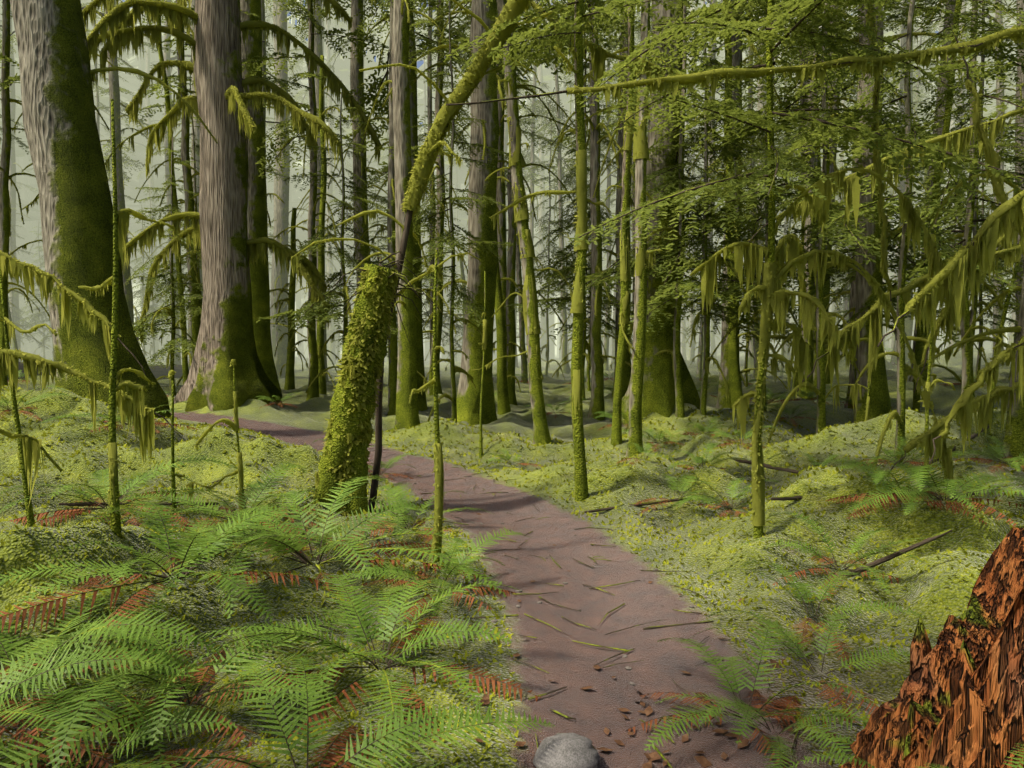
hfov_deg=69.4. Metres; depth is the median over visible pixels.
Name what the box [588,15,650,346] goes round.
tree
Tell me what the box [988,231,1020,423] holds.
moss draped sapling
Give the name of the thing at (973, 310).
understory tree
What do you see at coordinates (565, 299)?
understory tree
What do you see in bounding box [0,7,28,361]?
tree
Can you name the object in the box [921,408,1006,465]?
bare fallen pole
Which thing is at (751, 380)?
sword fern
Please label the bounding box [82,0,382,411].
red cedar trunk
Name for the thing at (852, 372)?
tree
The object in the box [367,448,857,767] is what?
trail debris leaves pebbles twigs
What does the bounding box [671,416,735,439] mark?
sword fern
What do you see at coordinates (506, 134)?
tree
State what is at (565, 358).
understory tree
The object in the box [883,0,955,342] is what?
tree
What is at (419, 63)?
sky
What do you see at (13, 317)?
understory tree
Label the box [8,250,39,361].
snag tree
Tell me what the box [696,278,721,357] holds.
snag tree
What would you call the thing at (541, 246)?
tree
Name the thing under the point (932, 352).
moss draped sapling
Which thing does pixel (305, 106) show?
tree
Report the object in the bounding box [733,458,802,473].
fallen branch
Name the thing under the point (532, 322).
tree
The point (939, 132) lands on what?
tree
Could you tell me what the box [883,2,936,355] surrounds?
tree
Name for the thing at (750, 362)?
tree
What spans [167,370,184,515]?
moss draped sapling
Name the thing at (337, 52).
tree
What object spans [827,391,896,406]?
sword fern
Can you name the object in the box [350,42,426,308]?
tree
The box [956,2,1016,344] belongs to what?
tree
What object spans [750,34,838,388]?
snag tree
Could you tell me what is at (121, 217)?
moss draped sapling
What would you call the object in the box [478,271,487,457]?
moss draped sapling
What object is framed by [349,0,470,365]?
tree
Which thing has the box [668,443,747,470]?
sword fern
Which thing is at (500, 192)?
tree
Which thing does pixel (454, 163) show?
tree
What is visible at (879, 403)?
tree
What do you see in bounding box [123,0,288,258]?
tree
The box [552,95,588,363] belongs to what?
snag tree
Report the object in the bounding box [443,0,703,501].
tree
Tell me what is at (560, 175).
tree
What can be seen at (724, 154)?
understory tree
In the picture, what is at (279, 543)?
sword fern
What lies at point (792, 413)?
sword fern
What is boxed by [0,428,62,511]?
moss draped sapling
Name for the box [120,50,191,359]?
tree
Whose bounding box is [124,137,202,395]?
understory tree
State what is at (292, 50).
tree
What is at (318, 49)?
tree
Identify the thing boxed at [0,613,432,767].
sword fern
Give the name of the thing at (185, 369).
snag tree
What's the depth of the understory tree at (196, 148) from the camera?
25.36 m
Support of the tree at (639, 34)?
on the forest floor
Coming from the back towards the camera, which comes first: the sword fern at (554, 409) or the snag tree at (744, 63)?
the snag tree at (744, 63)
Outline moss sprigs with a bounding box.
[0,385,1023,767]
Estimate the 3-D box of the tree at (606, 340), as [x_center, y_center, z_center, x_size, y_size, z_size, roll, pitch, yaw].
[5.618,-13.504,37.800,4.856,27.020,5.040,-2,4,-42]
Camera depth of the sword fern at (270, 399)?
16.99 m
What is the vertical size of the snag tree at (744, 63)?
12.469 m
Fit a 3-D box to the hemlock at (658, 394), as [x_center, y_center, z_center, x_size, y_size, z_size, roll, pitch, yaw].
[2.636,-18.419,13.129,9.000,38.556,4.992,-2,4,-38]
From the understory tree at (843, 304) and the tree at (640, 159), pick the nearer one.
the tree at (640, 159)
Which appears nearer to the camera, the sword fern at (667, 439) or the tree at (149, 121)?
the sword fern at (667, 439)
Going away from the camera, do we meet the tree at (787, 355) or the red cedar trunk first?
the red cedar trunk
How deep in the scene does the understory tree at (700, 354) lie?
30.54 m
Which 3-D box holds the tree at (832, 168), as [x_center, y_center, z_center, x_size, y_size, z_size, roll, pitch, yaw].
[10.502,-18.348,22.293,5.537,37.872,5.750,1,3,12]
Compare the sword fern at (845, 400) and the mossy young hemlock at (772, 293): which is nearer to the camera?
the mossy young hemlock at (772, 293)
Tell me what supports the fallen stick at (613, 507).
on the forest floor
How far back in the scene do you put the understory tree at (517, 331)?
58.30 m
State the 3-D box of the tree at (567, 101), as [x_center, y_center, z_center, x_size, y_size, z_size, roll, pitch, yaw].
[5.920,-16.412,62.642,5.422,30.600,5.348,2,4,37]
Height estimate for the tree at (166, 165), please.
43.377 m
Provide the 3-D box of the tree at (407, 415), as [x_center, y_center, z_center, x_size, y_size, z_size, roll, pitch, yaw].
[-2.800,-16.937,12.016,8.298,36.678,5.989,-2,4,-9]
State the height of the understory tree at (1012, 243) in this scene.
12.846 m
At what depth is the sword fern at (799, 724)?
2.98 m
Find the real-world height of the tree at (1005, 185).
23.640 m
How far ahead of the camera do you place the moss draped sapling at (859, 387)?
12.04 m
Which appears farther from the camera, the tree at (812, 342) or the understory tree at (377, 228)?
the understory tree at (377, 228)
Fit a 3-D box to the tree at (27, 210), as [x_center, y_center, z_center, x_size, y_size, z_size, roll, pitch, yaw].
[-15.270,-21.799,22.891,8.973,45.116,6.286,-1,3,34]
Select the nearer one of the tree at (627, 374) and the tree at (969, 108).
the tree at (627, 374)
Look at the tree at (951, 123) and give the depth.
53.04 m
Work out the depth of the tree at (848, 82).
26.21 m
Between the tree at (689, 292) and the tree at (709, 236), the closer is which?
the tree at (709, 236)
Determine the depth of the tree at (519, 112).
53.62 m
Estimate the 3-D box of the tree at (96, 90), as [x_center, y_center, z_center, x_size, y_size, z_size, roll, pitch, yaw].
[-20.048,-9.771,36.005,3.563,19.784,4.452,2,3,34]
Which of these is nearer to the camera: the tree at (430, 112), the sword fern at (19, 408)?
the sword fern at (19, 408)
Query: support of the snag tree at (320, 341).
on the forest floor
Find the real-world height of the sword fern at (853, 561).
0.414 m
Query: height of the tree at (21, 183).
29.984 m
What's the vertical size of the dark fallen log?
1.030 m
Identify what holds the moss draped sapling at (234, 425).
on the forest floor
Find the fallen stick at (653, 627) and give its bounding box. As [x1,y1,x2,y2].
[643,620,713,629]
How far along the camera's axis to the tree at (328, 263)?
54.31 m
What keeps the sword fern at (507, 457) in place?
on the forest floor
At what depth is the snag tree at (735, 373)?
17.20 m
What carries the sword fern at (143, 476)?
on the forest floor
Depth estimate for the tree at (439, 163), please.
22.97 m
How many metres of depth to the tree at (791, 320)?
59.53 m
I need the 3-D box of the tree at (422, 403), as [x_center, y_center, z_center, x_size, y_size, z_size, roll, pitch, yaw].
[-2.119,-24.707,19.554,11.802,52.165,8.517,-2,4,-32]
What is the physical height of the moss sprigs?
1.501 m
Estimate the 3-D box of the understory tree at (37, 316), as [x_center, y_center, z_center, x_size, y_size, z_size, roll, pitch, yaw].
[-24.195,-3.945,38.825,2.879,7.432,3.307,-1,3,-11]
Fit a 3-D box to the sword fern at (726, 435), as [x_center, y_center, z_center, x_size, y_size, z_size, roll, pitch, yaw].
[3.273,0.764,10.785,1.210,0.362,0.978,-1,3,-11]
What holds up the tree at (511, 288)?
on the forest floor
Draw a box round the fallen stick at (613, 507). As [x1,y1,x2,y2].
[584,498,686,512]
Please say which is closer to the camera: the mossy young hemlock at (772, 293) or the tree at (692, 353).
the mossy young hemlock at (772, 293)
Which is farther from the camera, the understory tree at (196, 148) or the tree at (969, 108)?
the tree at (969, 108)
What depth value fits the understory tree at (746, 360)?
25.74 m
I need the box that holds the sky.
[122,0,938,341]
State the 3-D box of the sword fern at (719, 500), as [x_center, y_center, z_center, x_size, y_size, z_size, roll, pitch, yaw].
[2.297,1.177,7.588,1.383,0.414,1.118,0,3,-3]
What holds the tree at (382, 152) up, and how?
on the forest floor
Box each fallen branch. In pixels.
[59,502,218,505]
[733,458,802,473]
[770,492,978,500]
[841,529,952,578]
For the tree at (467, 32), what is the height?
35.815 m
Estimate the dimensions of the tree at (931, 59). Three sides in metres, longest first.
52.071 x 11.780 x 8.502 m
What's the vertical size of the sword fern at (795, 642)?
0.309 m
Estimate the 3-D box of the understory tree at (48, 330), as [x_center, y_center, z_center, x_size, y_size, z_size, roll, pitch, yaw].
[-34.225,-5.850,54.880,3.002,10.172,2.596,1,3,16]
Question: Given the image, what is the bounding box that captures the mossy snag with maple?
[291,0,599,516]
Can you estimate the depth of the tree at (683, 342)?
53.11 m
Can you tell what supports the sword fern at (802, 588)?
on the forest floor
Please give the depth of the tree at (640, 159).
10.77 m
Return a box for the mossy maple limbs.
[0,0,1023,471]
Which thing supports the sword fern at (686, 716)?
on the forest floor
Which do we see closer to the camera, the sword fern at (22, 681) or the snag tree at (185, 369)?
the sword fern at (22, 681)
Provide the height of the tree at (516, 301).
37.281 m
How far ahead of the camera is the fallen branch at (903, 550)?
4.86 m
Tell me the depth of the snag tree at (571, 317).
48.76 m
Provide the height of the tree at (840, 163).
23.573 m
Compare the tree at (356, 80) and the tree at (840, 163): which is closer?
the tree at (356, 80)
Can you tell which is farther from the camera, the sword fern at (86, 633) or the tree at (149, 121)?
the tree at (149, 121)
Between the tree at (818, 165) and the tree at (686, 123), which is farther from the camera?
the tree at (686, 123)
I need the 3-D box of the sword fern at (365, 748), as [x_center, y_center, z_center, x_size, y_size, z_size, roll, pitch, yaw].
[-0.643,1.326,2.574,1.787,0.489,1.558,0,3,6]
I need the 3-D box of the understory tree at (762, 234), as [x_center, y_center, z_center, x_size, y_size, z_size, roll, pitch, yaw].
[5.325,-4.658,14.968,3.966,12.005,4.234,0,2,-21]
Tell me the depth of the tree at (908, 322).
33.76 m
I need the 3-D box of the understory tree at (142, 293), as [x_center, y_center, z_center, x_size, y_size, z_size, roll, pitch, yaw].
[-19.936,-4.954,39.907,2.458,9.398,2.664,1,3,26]
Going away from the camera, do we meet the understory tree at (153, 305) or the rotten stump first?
the rotten stump
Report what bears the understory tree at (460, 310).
on the forest floor
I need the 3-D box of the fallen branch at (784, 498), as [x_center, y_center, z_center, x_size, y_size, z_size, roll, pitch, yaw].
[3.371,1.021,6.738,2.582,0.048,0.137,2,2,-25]
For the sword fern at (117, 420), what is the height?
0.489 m
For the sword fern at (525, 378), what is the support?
on the forest floor
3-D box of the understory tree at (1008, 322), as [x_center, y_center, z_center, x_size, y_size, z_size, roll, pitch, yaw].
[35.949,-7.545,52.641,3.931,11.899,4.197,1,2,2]
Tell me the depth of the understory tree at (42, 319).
45.03 m
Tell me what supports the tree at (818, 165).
on the forest floor
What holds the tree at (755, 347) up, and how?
on the forest floor
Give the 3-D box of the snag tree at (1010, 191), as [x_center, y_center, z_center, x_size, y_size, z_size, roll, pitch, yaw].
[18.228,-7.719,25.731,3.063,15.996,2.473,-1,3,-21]
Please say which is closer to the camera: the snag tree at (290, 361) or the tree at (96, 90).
the snag tree at (290, 361)
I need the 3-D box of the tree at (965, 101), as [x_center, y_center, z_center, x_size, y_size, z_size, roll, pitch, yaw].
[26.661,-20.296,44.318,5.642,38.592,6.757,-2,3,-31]
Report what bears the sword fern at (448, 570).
on the forest floor
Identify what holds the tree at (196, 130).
on the forest floor
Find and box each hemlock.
[183,0,281,392]
[568,0,1023,538]
[574,0,781,427]
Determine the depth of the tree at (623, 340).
11.54 m
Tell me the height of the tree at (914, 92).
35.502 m
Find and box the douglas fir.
[10,0,217,417]
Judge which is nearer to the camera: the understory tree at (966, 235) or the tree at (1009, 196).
the understory tree at (966, 235)
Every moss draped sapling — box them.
[0,269,57,526]
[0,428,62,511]
[78,99,175,538]
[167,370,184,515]
[185,359,245,521]
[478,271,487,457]
[825,337,872,420]
[917,230,997,480]
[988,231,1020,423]
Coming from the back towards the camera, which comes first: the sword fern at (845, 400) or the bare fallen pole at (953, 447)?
the sword fern at (845, 400)
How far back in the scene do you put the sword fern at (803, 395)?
15.86 m
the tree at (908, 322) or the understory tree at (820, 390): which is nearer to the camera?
the understory tree at (820, 390)
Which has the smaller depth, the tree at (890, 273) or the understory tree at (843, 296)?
the understory tree at (843, 296)
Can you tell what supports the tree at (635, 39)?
on the forest floor
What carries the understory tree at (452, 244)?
on the forest floor
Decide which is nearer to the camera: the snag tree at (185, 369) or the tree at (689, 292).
the snag tree at (185, 369)
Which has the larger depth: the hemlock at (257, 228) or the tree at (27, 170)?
the tree at (27, 170)
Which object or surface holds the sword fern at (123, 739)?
on the forest floor
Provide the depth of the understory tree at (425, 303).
34.15 m
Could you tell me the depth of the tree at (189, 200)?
23.14 m
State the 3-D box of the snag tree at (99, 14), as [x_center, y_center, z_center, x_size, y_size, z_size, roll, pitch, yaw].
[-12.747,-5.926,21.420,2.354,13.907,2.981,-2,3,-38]
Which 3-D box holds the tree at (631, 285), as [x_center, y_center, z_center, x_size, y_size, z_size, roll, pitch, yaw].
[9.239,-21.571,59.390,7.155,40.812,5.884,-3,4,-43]
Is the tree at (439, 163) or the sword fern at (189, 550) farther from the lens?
the tree at (439, 163)
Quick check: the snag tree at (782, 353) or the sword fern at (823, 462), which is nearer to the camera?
the sword fern at (823, 462)
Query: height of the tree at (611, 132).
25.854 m
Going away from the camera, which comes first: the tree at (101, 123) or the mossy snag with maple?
the mossy snag with maple
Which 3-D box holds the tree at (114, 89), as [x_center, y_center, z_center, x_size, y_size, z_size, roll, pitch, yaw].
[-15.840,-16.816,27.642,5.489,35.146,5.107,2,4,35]
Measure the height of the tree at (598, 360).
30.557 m
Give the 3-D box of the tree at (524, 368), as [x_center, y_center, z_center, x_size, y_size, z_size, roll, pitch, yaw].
[-0.208,-12.457,30.521,4.998,26.197,4.590,2,3,27]
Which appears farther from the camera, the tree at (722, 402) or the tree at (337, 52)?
the tree at (337, 52)
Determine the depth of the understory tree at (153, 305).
42.20 m
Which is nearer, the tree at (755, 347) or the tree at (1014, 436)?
the tree at (1014, 436)
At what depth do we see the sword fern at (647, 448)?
9.65 m
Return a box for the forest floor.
[0,345,1023,767]
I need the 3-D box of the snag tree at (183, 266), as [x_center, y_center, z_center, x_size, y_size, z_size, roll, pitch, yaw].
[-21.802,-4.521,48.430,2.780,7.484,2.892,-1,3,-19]
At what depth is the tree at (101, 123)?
58.42 m
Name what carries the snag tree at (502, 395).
on the forest floor
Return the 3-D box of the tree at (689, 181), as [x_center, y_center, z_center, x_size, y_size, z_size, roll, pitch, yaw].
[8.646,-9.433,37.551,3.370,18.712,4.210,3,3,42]
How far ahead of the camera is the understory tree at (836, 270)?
13.99 m
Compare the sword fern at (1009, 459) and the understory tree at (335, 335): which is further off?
the understory tree at (335, 335)
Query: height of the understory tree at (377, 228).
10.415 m
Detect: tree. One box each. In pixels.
[0,0,49,386]
[0,0,166,331]
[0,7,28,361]
[0,33,39,342]
[0,78,38,231]
[0,79,28,306]
[8,197,49,349]
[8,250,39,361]
[9,50,114,255]
[15,246,53,360]
[19,134,110,268]
[19,223,52,358]
[22,8,111,171]
[30,263,52,359]
[81,0,190,361]
[88,6,145,288]
[95,51,126,125]
[103,0,190,360]
[105,0,200,383]
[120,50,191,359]
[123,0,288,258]
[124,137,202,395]
[131,205,169,360]
[133,191,170,363]
[134,0,258,359]
[145,0,202,369]
[149,49,202,385]
[150,0,290,364]
[157,243,188,357]
[162,0,352,337]
[164,0,342,382]
[164,258,188,353]
[188,0,307,363]
[242,0,388,400]
[256,92,397,396]
[265,7,305,245]
[265,9,337,336]
[268,0,325,378]
[270,207,337,389]
[286,55,354,394]
[288,2,341,329]
[289,14,352,364]
[290,7,349,359]
[295,288,327,359]
[300,0,387,244]
[319,0,469,415]
[325,0,387,287]
[327,268,353,362]
[331,196,429,379]
[342,0,448,429]
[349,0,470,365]
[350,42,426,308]
[353,175,387,306]
[364,0,465,410]
[366,20,389,363]
[370,4,457,309]
[377,0,536,395]
[379,0,514,421]
[382,0,570,424]
[409,0,576,404]
[417,7,465,364]
[422,178,465,359]
[442,247,467,349]
[443,120,470,361]
[443,253,465,370]
[447,8,543,281]
[447,17,505,277]
[452,8,575,382]
[454,12,528,388]
[460,73,527,414]
[494,0,589,366]
[494,276,526,350]
[496,0,634,420]
[504,12,566,253]
[504,35,633,400]
[506,23,574,367]
[515,80,633,390]
[520,3,555,360]
[521,109,589,378]
[527,1,589,373]
[538,149,572,365]
[544,80,602,342]
[551,0,639,396]
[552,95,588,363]
[557,68,616,366]
[563,0,689,370]
[565,3,647,370]
[568,0,792,417]
[568,4,689,320]
[586,25,631,367]
[586,33,631,353]
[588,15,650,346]
[600,3,650,257]
[601,258,606,353]
[617,0,794,414]
[647,136,719,333]
[650,0,764,375]
[680,36,703,343]
[680,98,700,350]
[681,3,723,359]
[681,4,701,357]
[681,7,723,362]
[682,0,854,410]
[683,174,720,380]
[684,0,942,442]
[684,96,797,386]
[685,0,787,408]
[687,0,889,398]
[690,0,848,378]
[691,0,817,407]
[696,17,779,386]
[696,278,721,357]
[718,20,841,386]
[741,16,791,374]
[743,20,799,363]
[743,40,783,317]
[745,12,897,350]
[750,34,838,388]
[753,7,857,314]
[761,0,955,408]
[761,0,958,379]
[764,44,800,309]
[775,0,1023,470]
[775,101,798,376]
[776,4,1003,422]
[776,17,798,350]
[790,13,855,311]
[791,5,841,311]
[820,11,853,327]
[827,0,1023,393]
[829,104,910,335]
[829,150,847,328]
[834,1,923,362]
[844,0,921,350]
[851,3,954,353]
[882,23,899,350]
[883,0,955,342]
[883,0,1001,384]
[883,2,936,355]
[884,0,990,350]
[886,0,994,411]
[886,5,957,348]
[887,0,988,365]
[888,0,1023,396]
[889,0,1008,366]
[896,0,1023,463]
[908,168,939,364]
[932,10,1016,298]
[937,0,1004,350]
[939,147,1022,380]
[945,226,1007,329]
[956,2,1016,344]
[970,0,1023,379]
[978,1,1015,341]
[980,17,1014,351]
[984,122,1014,307]
[987,16,1016,214]
[1004,296,1012,326]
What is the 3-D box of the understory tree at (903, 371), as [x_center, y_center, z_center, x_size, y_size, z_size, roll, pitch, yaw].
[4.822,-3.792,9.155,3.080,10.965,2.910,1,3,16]
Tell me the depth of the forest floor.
5.42 m
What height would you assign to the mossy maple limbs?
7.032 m
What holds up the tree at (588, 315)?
on the forest floor
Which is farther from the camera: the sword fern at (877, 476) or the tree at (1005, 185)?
the tree at (1005, 185)
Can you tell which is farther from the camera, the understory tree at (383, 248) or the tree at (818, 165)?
the understory tree at (383, 248)
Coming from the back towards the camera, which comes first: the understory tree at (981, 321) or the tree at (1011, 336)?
the tree at (1011, 336)
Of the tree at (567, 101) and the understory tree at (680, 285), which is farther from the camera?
the tree at (567, 101)
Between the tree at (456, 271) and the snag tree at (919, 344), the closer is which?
the snag tree at (919, 344)
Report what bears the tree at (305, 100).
on the forest floor
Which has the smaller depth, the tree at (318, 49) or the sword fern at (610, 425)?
the sword fern at (610, 425)
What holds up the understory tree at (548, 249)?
on the forest floor
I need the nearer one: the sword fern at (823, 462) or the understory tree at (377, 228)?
the sword fern at (823, 462)
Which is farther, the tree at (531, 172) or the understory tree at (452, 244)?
the tree at (531, 172)
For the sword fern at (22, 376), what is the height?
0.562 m
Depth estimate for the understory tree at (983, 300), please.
54.69 m
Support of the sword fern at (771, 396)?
on the forest floor
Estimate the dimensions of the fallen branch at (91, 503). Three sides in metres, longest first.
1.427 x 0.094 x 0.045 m
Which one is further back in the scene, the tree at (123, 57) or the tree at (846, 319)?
the tree at (123, 57)
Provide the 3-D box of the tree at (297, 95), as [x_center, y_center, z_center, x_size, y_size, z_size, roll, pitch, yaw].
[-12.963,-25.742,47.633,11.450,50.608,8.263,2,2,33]
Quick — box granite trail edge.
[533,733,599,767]
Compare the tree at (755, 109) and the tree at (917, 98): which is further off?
the tree at (755, 109)
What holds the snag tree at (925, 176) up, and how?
on the forest floor
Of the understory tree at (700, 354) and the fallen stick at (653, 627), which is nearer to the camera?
the fallen stick at (653, 627)
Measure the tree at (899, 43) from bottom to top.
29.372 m
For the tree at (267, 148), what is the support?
on the forest floor
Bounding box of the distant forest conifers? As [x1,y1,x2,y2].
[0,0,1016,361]
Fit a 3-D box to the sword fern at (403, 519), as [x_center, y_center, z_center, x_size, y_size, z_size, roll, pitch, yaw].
[-0.918,1.211,6.936,1.398,0.517,1.729,1,3,23]
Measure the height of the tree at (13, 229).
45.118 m
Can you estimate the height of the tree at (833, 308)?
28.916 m
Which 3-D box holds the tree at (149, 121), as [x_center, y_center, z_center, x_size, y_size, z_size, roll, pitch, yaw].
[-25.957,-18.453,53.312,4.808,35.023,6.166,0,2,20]
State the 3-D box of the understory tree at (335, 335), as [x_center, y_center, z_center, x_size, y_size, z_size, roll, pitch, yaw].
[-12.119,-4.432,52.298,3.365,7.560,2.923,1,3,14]
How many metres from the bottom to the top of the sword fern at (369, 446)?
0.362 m
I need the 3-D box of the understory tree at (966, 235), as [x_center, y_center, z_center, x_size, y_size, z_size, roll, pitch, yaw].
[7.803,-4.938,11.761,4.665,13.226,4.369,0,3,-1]
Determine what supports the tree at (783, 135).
on the forest floor
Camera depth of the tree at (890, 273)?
56.48 m
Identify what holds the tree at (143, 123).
on the forest floor
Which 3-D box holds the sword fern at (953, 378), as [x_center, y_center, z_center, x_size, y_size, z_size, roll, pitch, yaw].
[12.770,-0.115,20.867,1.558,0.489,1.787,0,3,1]
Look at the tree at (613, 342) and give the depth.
46.63 m
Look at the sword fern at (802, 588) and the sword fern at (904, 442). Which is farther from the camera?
the sword fern at (904, 442)
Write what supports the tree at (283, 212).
on the forest floor
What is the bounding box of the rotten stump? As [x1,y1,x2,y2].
[790,526,1023,767]
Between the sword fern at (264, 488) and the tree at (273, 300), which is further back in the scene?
the tree at (273, 300)
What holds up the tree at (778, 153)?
on the forest floor
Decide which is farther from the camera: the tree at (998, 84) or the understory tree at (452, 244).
the tree at (998, 84)
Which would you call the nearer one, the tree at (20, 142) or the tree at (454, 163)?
the tree at (20, 142)
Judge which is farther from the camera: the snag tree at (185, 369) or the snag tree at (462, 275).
the snag tree at (462, 275)
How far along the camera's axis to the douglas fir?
11.85 m
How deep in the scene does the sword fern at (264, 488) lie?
6.95 m
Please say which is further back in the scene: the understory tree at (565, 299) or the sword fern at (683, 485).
the understory tree at (565, 299)
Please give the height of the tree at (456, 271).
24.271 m
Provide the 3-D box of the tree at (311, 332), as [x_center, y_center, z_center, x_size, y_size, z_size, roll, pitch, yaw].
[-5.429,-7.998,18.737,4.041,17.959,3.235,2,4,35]
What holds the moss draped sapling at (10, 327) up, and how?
on the forest floor
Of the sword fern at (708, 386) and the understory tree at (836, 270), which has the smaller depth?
the understory tree at (836, 270)
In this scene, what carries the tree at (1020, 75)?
on the forest floor
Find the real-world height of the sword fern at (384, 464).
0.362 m
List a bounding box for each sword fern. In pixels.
[0,385,75,420]
[0,454,247,526]
[0,498,349,651]
[0,584,219,767]
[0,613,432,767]
[0,633,196,767]
[0,658,247,767]
[8,370,41,382]
[42,404,198,432]
[119,461,346,547]
[130,657,554,767]
[138,475,505,618]
[140,575,540,767]
[254,392,301,408]
[315,439,397,467]
[325,527,527,620]
[327,481,489,545]
[368,453,423,479]
[475,449,542,467]
[515,372,545,382]
[526,403,570,418]
[595,411,628,429]
[616,442,674,463]
[622,429,693,451]
[625,617,873,767]
[635,473,721,513]
[657,691,869,767]
[666,476,783,517]
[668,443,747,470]
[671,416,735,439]
[688,608,909,722]
[697,380,718,396]
[704,426,779,449]
[707,559,924,670]
[736,511,973,601]
[741,378,756,384]
[749,385,815,403]
[749,403,831,426]
[770,451,859,469]
[772,386,844,403]
[826,455,1023,526]
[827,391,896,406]
[829,397,854,406]
[831,458,986,523]
[852,436,968,476]
[938,375,1006,386]
[952,432,1023,472]
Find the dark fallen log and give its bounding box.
[8,362,188,379]
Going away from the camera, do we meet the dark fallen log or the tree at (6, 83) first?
the tree at (6, 83)
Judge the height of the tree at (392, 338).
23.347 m
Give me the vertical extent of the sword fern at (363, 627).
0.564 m
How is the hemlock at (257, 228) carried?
on the forest floor
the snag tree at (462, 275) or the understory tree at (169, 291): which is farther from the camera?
the understory tree at (169, 291)
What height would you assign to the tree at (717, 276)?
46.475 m
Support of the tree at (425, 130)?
on the forest floor
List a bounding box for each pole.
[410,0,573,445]
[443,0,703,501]
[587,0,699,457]
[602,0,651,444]
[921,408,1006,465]
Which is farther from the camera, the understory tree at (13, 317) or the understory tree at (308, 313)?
the understory tree at (13, 317)
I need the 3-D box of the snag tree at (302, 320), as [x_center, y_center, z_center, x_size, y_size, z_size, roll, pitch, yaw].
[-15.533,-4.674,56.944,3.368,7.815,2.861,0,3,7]
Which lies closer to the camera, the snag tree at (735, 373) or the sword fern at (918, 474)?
the sword fern at (918, 474)
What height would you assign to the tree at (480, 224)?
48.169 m
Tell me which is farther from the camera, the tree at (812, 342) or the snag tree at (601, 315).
the snag tree at (601, 315)

